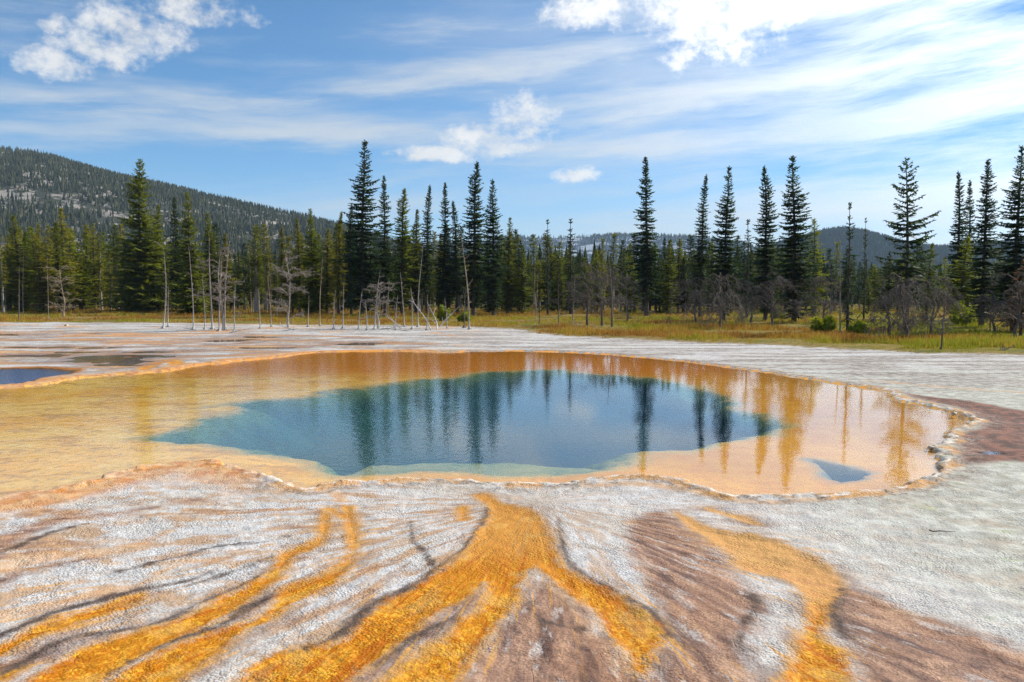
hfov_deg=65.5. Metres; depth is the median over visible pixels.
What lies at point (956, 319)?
bush
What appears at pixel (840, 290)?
dead tree
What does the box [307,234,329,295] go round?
conifer tree
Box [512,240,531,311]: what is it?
conifer tree
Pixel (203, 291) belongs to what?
dead tree
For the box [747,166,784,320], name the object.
spruce tree
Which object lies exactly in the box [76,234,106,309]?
conifer tree
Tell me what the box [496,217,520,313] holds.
spruce tree
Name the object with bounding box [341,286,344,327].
dead tree
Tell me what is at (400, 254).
conifer tree
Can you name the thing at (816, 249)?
conifer tree
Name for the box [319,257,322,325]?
dead tree
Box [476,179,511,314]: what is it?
spruce tree
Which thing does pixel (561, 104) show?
sky
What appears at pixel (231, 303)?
conifer tree
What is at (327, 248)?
conifer tree
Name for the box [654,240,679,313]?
conifer tree
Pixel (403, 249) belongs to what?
spruce tree
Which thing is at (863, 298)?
spruce tree
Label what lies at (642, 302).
conifer tree
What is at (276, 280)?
conifer tree
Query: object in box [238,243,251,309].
conifer tree
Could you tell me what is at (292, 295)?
conifer tree
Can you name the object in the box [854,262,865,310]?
conifer tree
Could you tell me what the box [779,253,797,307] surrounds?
conifer tree
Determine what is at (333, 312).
dead tree
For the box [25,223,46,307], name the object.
spruce tree
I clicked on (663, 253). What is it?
conifer tree
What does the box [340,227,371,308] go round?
conifer tree
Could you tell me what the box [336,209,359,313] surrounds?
spruce tree
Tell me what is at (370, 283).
conifer tree
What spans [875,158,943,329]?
spruce tree
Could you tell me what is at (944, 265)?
conifer tree
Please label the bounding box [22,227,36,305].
conifer tree
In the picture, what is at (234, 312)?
dead tree
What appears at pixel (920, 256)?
conifer tree
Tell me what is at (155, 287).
conifer tree
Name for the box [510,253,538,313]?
conifer tree
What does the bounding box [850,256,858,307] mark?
conifer tree
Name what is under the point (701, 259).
spruce tree
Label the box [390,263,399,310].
conifer tree
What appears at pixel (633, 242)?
conifer tree
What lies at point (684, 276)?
conifer tree
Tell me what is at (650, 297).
conifer tree
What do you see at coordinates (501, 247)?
conifer tree
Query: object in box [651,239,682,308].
conifer tree
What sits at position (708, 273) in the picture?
conifer tree
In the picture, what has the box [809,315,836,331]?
bush
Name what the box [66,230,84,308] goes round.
conifer tree
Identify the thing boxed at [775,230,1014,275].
distant hill
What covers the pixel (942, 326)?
dead tree
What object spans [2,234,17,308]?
conifer tree
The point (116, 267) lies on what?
conifer tree
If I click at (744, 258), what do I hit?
conifer tree
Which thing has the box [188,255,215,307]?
conifer tree
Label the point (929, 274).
conifer tree
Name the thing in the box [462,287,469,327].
dead tree
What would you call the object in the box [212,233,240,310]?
conifer tree
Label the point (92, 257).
conifer tree
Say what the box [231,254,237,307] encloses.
conifer tree
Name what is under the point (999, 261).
conifer tree
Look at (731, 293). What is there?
bare tree
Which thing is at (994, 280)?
conifer tree
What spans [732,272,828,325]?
bare tree
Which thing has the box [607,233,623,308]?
conifer tree
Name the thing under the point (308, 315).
dead tree
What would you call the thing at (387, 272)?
spruce tree
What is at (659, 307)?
conifer tree
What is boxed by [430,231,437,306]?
conifer tree
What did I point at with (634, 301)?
conifer tree
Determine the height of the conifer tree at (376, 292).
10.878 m
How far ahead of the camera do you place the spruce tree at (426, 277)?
107.23 m
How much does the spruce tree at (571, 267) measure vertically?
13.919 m
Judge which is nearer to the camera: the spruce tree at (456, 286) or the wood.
the spruce tree at (456, 286)
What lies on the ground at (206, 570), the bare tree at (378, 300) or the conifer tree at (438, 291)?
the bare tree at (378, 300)
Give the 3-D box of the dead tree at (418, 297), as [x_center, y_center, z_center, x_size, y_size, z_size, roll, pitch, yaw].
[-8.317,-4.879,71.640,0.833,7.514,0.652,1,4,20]
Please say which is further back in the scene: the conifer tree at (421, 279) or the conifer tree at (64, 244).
the conifer tree at (64, 244)
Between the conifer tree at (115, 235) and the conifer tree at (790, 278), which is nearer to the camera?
the conifer tree at (790, 278)
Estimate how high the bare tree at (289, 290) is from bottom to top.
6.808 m
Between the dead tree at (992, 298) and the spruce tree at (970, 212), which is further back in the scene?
the spruce tree at (970, 212)
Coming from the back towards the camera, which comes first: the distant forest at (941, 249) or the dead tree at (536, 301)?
the distant forest at (941, 249)
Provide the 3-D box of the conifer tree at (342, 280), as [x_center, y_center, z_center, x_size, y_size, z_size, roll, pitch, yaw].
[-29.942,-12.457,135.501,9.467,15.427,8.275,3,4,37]
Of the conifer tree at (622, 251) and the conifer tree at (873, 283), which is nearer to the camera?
the conifer tree at (873, 283)
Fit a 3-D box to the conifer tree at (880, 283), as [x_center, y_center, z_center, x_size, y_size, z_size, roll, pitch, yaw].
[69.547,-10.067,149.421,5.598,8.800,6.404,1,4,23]
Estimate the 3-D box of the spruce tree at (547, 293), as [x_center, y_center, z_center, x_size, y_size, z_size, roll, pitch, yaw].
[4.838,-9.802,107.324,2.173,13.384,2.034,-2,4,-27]
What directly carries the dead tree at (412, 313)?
on the ground at (206, 570)
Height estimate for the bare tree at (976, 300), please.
3.660 m
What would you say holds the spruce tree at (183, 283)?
on the meadow
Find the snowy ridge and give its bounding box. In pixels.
[422,235,749,265]
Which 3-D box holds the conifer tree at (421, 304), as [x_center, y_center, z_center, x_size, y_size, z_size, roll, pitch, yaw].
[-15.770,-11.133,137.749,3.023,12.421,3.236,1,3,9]
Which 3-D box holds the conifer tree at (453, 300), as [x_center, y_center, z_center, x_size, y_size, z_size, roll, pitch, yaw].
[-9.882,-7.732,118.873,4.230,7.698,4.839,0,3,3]
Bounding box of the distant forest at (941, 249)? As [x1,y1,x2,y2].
[717,225,1023,278]
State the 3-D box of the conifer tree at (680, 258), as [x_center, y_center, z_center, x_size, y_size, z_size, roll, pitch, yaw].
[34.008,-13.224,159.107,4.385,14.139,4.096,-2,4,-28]
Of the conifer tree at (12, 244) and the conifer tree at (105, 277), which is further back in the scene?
the conifer tree at (105, 277)
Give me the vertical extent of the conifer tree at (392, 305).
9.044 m
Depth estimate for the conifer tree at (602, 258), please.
132.00 m
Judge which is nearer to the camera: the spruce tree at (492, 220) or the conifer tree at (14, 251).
the spruce tree at (492, 220)
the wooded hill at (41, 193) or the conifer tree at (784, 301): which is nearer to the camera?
the conifer tree at (784, 301)
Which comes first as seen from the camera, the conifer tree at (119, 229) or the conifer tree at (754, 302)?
the conifer tree at (754, 302)
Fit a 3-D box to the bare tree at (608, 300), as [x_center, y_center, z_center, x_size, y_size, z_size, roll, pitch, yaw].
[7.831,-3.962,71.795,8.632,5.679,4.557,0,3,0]
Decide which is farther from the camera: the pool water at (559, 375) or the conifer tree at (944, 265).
the conifer tree at (944, 265)
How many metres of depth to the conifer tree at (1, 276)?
117.29 m
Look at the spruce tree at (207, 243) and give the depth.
126.51 m
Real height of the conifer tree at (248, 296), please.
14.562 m
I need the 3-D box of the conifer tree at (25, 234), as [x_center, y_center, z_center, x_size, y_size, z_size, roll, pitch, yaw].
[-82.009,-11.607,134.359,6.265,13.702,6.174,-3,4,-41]
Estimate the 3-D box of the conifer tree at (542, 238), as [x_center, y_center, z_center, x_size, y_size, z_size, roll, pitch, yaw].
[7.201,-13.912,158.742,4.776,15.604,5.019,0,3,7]
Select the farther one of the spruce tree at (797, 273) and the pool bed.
the spruce tree at (797, 273)
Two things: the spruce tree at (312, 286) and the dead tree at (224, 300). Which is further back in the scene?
the spruce tree at (312, 286)
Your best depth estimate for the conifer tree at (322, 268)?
144.80 m
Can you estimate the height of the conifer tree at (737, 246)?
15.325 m
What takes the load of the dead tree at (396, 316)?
on the ground at (206, 570)
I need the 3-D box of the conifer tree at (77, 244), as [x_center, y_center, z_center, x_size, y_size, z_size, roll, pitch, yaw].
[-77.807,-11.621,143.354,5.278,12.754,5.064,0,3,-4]
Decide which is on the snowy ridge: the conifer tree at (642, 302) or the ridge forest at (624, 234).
the ridge forest at (624, 234)
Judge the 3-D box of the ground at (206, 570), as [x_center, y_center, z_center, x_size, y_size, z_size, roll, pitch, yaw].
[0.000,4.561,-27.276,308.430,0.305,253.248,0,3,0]
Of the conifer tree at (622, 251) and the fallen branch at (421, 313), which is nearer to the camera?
the fallen branch at (421, 313)
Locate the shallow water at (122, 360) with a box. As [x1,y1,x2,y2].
[0,331,383,365]
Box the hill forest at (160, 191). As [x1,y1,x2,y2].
[0,145,468,269]
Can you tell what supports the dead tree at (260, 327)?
on the ground at (206, 570)
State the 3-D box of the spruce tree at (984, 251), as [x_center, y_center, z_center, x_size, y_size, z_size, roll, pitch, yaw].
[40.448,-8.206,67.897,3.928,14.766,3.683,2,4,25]
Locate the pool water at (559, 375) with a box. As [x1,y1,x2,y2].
[0,351,966,466]
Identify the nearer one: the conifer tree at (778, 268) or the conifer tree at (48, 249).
the conifer tree at (48, 249)
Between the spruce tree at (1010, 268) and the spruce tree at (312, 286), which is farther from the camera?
the spruce tree at (312, 286)
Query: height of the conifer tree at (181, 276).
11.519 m
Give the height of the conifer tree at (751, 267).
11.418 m
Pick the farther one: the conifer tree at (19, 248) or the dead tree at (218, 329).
the conifer tree at (19, 248)
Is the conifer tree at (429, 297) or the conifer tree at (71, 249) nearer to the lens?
the conifer tree at (71, 249)
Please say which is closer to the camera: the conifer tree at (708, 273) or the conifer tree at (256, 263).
the conifer tree at (256, 263)
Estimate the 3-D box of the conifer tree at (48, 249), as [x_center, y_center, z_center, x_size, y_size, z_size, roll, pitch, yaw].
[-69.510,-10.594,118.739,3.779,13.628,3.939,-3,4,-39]
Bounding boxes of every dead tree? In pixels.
[45,258,49,317]
[154,241,165,328]
[166,308,170,326]
[187,244,195,328]
[201,278,207,328]
[204,251,214,328]
[215,239,233,329]
[216,260,226,330]
[228,283,241,330]
[256,288,262,328]
[265,277,276,326]
[268,255,273,310]
[306,302,309,326]
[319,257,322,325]
[332,289,335,328]
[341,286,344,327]
[357,294,363,328]
[364,300,368,329]
[373,274,382,328]
[394,296,399,329]
[399,273,406,326]
[409,293,414,328]
[416,249,422,326]
[423,301,433,329]
[456,237,471,329]
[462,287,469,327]
[534,282,538,317]
[556,276,561,323]
[570,282,579,324]
[606,255,612,326]
[835,236,843,330]
[935,286,951,348]
[981,269,999,330]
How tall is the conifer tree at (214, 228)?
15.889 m
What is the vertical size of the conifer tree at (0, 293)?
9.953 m
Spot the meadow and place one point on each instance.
(794, 342)
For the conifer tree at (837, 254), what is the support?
on the meadow
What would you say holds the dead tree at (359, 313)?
on the ground at (206, 570)
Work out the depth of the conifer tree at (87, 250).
157.54 m
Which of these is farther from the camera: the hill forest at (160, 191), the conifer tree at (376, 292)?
the hill forest at (160, 191)
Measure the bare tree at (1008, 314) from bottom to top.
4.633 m
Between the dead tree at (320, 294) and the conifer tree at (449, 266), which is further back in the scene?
the conifer tree at (449, 266)
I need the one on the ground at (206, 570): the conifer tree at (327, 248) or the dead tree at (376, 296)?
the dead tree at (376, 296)
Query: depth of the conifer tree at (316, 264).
142.39 m
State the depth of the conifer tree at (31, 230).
128.34 m
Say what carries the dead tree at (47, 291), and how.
on the meadow
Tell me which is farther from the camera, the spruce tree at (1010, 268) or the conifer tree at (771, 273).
the conifer tree at (771, 273)
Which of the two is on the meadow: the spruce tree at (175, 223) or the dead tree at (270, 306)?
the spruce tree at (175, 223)
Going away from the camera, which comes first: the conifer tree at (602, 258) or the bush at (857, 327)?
the bush at (857, 327)
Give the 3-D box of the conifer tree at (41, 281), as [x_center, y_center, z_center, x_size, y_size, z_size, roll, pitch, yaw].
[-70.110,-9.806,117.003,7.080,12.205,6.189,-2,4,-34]
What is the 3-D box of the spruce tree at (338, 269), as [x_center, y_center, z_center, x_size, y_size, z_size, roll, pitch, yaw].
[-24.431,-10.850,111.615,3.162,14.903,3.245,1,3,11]
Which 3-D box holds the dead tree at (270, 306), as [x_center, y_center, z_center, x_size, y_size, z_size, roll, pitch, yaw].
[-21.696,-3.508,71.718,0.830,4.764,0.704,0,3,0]
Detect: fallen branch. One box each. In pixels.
[409,297,430,329]
[427,302,437,328]
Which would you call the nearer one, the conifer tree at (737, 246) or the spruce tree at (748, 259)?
the spruce tree at (748, 259)
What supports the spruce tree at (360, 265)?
on the meadow
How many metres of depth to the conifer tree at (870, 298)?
117.65 m
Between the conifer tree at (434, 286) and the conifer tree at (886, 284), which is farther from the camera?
the conifer tree at (434, 286)
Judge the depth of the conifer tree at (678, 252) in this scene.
120.57 m
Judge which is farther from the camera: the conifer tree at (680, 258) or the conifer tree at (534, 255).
the conifer tree at (680, 258)
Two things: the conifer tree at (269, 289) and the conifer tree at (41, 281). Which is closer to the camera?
the conifer tree at (41, 281)
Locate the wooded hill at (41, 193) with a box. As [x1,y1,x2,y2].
[0,151,391,261]
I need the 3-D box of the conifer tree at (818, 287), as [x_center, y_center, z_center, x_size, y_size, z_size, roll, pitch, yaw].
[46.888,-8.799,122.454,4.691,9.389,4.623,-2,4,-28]
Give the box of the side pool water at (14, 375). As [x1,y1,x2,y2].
[0,367,75,383]
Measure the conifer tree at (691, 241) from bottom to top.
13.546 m
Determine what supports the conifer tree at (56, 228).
on the meadow
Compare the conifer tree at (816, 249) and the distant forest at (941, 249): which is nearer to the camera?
the conifer tree at (816, 249)
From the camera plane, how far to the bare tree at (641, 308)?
82.27 m
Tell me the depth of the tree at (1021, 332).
54.79 m
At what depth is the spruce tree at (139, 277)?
120.82 m
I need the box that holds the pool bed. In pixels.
[0,350,972,495]
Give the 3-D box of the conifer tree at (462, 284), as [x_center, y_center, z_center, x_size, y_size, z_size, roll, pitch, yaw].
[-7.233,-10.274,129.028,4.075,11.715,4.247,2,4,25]
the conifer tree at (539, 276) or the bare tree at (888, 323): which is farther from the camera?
the conifer tree at (539, 276)
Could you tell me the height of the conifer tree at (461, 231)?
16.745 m
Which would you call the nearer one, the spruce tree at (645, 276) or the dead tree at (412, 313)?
the dead tree at (412, 313)
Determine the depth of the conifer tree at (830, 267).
118.36 m
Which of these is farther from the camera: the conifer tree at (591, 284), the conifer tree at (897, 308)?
the conifer tree at (897, 308)
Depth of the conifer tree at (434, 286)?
133.34 m
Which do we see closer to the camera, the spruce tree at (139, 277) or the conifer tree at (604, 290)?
the spruce tree at (139, 277)
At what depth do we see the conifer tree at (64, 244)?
143.00 m
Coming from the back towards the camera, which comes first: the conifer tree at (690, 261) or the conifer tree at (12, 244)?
the conifer tree at (12, 244)
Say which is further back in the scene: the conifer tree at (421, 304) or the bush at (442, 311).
the conifer tree at (421, 304)
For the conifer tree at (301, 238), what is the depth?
144.90 m
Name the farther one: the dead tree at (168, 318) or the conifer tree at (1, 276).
the conifer tree at (1, 276)
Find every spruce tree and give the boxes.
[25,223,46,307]
[92,159,184,312]
[147,205,174,309]
[161,197,191,309]
[166,192,214,314]
[199,213,228,310]
[247,224,265,311]
[286,218,311,311]
[290,209,330,313]
[327,211,347,313]
[334,140,394,315]
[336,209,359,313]
[368,176,401,313]
[388,188,420,313]
[405,209,430,312]
[415,185,437,313]
[432,182,458,308]
[445,200,469,312]
[452,161,498,315]
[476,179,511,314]
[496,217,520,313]
[538,219,553,314]
[560,219,578,313]
[621,157,670,315]
[686,174,712,317]
[704,166,743,320]
[740,219,755,316]
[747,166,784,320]
[768,155,825,321]
[841,202,859,330]
[857,218,869,318]
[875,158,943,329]
[944,171,973,300]
[950,180,979,306]
[959,159,1012,326]
[981,144,1023,330]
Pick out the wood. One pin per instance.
(856, 301)
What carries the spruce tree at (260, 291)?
on the meadow
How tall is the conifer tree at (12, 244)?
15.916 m
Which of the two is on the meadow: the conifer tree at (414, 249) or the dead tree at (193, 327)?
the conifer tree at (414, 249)
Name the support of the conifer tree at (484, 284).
on the meadow
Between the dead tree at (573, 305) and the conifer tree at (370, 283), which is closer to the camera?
the dead tree at (573, 305)
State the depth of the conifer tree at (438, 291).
126.89 m
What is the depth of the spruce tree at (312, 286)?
116.11 m
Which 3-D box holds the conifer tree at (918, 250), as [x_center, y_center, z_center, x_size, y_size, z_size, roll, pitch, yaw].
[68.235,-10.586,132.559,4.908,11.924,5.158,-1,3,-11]
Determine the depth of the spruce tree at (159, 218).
132.93 m
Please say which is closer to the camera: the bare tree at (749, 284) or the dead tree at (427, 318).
the dead tree at (427, 318)
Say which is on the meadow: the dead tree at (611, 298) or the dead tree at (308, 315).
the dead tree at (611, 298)
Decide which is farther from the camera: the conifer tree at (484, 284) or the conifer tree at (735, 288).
the conifer tree at (735, 288)
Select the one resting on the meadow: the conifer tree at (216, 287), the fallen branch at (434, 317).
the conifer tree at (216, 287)
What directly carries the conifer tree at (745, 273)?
on the meadow
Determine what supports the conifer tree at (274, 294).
on the meadow
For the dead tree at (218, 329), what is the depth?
63.59 m
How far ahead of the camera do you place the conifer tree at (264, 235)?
140.49 m
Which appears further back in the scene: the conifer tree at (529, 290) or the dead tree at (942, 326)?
the conifer tree at (529, 290)
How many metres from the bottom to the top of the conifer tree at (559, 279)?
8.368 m
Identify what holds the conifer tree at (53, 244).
on the meadow
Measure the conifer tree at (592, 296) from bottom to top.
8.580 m
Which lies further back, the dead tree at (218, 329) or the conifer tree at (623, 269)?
the conifer tree at (623, 269)
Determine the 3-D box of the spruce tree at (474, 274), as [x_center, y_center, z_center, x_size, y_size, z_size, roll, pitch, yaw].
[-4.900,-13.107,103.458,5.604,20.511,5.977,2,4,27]
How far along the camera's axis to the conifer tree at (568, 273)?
131.31 m
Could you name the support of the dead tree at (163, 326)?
on the ground at (206, 570)
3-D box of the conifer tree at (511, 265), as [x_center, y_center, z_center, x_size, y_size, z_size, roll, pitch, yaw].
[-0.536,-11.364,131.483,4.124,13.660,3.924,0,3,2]
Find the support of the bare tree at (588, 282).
on the meadow
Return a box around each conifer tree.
[0,215,44,312]
[0,237,8,312]
[0,253,22,310]
[0,265,8,310]
[2,233,22,306]
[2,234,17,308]
[5,232,26,286]
[8,227,27,304]
[8,232,32,310]
[12,233,61,313]
[18,227,50,308]
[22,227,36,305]
[35,225,60,312]
[38,222,79,312]
[44,227,63,305]
[50,208,85,310]
[59,227,71,305]
[61,231,93,310]
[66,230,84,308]
[70,241,93,309]
[71,224,108,307]
[74,255,94,308]
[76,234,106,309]
[81,231,105,307]
[85,223,109,308]
[91,232,107,309]
[94,245,109,304]
[100,232,115,306]
[101,224,121,308]
[103,254,119,309]
[110,236,123,309]
[115,224,129,305]
[117,241,129,308]
[146,253,163,304]
[160,241,176,305]
[174,256,191,302]
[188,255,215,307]
[204,222,230,309]
[207,256,228,309]
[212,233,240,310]
[225,256,243,310]
[231,252,249,308]
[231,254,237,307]
[238,226,269,312]
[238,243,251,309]
[240,242,263,306]
[252,223,278,309]
[266,227,288,306]
[266,239,277,308]
[269,263,285,306]
[271,266,283,308]
[277,235,295,309]
[282,233,318,308]
[284,263,303,312]
[304,229,324,298]
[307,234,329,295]
[310,249,331,308]
[314,228,342,312]
[320,235,334,307]
[322,226,355,310]
[326,224,346,310]
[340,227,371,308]
[366,252,375,305]
[367,235,390,306]
[369,252,390,308]
[387,263,396,308]
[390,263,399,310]
[394,228,407,307]
[403,237,414,309]
[404,226,425,305]
[414,240,421,310]
[414,242,428,309]
[423,254,436,307]
[428,237,449,308]
[430,224,462,309]
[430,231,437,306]
[431,263,455,312]
[433,268,442,306]
[449,226,466,308]
[459,242,471,308]
[477,233,502,312]
[495,234,513,307]
[499,232,517,309]
[503,229,532,305]
[505,233,534,309]
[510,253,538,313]
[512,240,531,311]
[526,234,545,309]
[526,263,537,306]
[529,236,566,310]
[533,263,546,309]
[535,251,544,306]
[537,233,555,305]
[549,242,566,298]
[550,260,569,311]
[557,246,581,310]
[563,243,585,308]
[578,257,593,309]
[582,263,595,311]
[586,263,600,310]
[589,249,607,312]
[591,252,609,309]
[594,237,607,310]
[599,252,609,309]
[605,266,619,306]
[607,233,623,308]
[611,240,627,310]
[613,243,636,312]
[617,247,632,306]
[624,255,643,311]
[626,233,639,308]
[634,246,653,307]
[649,244,662,310]
[649,261,656,310]
[649,262,669,312]
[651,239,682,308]
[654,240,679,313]
[655,238,674,309]
[669,238,690,312]
[671,258,695,312]
[674,240,688,307]
[675,235,698,307]
[685,249,707,311]
[701,241,715,310]
[702,239,719,312]
[726,235,748,306]
[726,255,744,311]
[733,253,743,307]
[735,241,753,306]
[736,254,757,310]
[744,244,777,312]
[745,249,756,305]
[768,246,780,302]
[774,246,783,301]
[778,240,790,309]
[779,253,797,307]
[796,218,832,315]
[807,254,829,309]
[821,248,839,312]
[828,248,857,310]
[829,240,843,306]
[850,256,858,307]
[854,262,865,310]
[861,277,877,311]
[862,264,889,311]
[869,266,887,308]
[875,251,896,313]
[878,260,895,308]
[891,259,903,309]
[899,245,915,303]
[909,243,936,310]
[912,247,931,304]
[914,242,945,319]
[935,274,960,308]
[938,236,980,322]
[939,257,951,309]
[985,253,1006,309]
[985,261,999,305]
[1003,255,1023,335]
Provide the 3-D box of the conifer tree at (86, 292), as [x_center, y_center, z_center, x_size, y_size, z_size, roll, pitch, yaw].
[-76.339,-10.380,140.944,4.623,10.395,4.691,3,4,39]
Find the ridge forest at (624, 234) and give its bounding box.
[414,232,757,264]
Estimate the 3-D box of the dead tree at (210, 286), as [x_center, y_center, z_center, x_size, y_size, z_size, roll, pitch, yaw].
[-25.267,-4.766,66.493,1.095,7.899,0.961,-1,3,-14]
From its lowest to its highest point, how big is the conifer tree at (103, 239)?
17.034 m
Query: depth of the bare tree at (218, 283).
64.93 m
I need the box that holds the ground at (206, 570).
[0,322,1023,681]
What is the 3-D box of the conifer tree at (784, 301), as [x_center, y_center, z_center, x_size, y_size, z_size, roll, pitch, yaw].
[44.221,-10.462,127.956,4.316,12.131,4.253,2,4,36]
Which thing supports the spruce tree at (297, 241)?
on the meadow
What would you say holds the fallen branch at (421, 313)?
on the ground at (206, 570)
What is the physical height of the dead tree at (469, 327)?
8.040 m
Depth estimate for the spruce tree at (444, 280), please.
115.92 m
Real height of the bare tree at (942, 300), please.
4.627 m
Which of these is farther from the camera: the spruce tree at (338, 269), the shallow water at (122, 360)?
the spruce tree at (338, 269)
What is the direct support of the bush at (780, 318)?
on the meadow
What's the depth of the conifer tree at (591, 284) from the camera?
116.39 m
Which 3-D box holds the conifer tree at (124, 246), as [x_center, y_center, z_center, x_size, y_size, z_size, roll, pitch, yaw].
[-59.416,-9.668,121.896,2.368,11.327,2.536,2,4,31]
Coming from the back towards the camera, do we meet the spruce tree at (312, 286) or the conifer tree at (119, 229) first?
the conifer tree at (119, 229)
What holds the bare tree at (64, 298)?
on the meadow
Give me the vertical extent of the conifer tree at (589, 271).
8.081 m
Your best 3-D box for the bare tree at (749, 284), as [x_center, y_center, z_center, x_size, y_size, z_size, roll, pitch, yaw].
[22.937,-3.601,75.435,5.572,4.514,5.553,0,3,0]
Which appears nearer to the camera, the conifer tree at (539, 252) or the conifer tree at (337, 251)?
the conifer tree at (337, 251)
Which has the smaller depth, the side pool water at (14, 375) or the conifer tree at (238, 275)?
the side pool water at (14, 375)
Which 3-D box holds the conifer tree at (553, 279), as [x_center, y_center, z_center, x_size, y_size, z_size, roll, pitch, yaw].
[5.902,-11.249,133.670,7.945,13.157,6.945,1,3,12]
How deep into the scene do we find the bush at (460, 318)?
81.93 m
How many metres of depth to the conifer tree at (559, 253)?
161.91 m
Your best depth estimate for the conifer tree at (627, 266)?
116.43 m
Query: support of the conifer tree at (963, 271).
on the meadow
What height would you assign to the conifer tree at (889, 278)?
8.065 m
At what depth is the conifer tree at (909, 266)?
146.45 m
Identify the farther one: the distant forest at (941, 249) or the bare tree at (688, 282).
the distant forest at (941, 249)
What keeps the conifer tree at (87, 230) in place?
on the meadow
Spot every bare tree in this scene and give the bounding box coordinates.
[38,265,80,316]
[185,247,243,329]
[263,251,318,328]
[361,281,405,327]
[548,263,632,324]
[552,265,641,325]
[606,275,652,318]
[663,277,736,325]
[676,272,761,329]
[723,279,784,321]
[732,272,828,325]
[793,275,855,324]
[861,283,917,336]
[869,273,948,340]
[896,276,965,335]
[957,289,1014,331]
[975,272,1023,336]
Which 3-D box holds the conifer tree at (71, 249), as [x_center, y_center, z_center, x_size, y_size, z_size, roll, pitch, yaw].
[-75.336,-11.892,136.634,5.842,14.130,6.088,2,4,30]
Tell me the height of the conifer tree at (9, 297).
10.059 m
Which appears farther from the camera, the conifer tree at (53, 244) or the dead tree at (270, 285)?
the conifer tree at (53, 244)
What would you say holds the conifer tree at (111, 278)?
on the meadow
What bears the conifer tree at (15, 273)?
on the meadow
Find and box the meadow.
[0,304,1023,355]
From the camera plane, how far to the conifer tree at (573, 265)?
148.11 m
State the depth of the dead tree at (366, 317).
65.13 m
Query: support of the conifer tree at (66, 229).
on the meadow
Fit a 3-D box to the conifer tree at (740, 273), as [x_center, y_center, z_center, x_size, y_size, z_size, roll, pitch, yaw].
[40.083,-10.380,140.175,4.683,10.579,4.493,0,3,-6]
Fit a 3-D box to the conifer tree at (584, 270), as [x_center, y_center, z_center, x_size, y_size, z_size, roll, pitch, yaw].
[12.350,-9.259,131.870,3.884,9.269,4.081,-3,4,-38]
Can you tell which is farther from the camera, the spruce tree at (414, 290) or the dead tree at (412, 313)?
the spruce tree at (414, 290)
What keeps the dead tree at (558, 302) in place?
on the meadow
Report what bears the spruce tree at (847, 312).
on the meadow
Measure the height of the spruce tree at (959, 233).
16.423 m
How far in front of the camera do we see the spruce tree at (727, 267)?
86.92 m
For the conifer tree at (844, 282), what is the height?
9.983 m
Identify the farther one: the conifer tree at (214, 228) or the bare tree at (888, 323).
the conifer tree at (214, 228)
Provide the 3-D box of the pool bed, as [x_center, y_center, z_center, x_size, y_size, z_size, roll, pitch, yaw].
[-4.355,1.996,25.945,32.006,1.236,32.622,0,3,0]
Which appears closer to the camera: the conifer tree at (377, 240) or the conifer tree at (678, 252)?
the conifer tree at (678, 252)
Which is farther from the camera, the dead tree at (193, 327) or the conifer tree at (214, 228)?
the conifer tree at (214, 228)
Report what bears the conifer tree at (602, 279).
on the meadow
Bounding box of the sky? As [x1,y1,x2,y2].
[0,0,1023,246]
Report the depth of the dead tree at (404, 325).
71.74 m
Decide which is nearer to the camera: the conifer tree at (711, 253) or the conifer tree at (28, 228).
the conifer tree at (711, 253)
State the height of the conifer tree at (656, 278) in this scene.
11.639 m
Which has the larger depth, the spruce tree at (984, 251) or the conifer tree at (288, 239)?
the conifer tree at (288, 239)
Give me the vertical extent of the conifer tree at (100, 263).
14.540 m
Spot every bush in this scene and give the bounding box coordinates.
[437,304,451,320]
[456,310,472,321]
[769,305,786,319]
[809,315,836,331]
[847,320,869,333]
[949,300,977,325]
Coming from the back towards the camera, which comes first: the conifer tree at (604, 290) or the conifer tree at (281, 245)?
the conifer tree at (281, 245)
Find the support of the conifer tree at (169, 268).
on the meadow
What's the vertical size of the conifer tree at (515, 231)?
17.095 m
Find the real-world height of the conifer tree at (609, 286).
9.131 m
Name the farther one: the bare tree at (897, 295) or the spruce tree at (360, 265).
the spruce tree at (360, 265)
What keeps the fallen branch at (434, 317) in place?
on the ground at (206, 570)
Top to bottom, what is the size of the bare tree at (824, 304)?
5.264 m
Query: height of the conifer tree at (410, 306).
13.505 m
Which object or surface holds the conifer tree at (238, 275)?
on the meadow
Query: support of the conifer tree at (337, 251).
on the meadow
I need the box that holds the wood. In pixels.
[0,238,1021,305]
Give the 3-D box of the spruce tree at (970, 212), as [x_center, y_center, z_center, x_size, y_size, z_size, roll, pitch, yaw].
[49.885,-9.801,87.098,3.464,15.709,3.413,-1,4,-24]
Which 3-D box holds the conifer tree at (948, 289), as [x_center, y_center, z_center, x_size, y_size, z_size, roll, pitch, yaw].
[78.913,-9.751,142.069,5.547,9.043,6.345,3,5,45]
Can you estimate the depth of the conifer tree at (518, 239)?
130.67 m
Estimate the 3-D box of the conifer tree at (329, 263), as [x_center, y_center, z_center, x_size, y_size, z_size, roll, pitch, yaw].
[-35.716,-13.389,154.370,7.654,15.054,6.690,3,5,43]

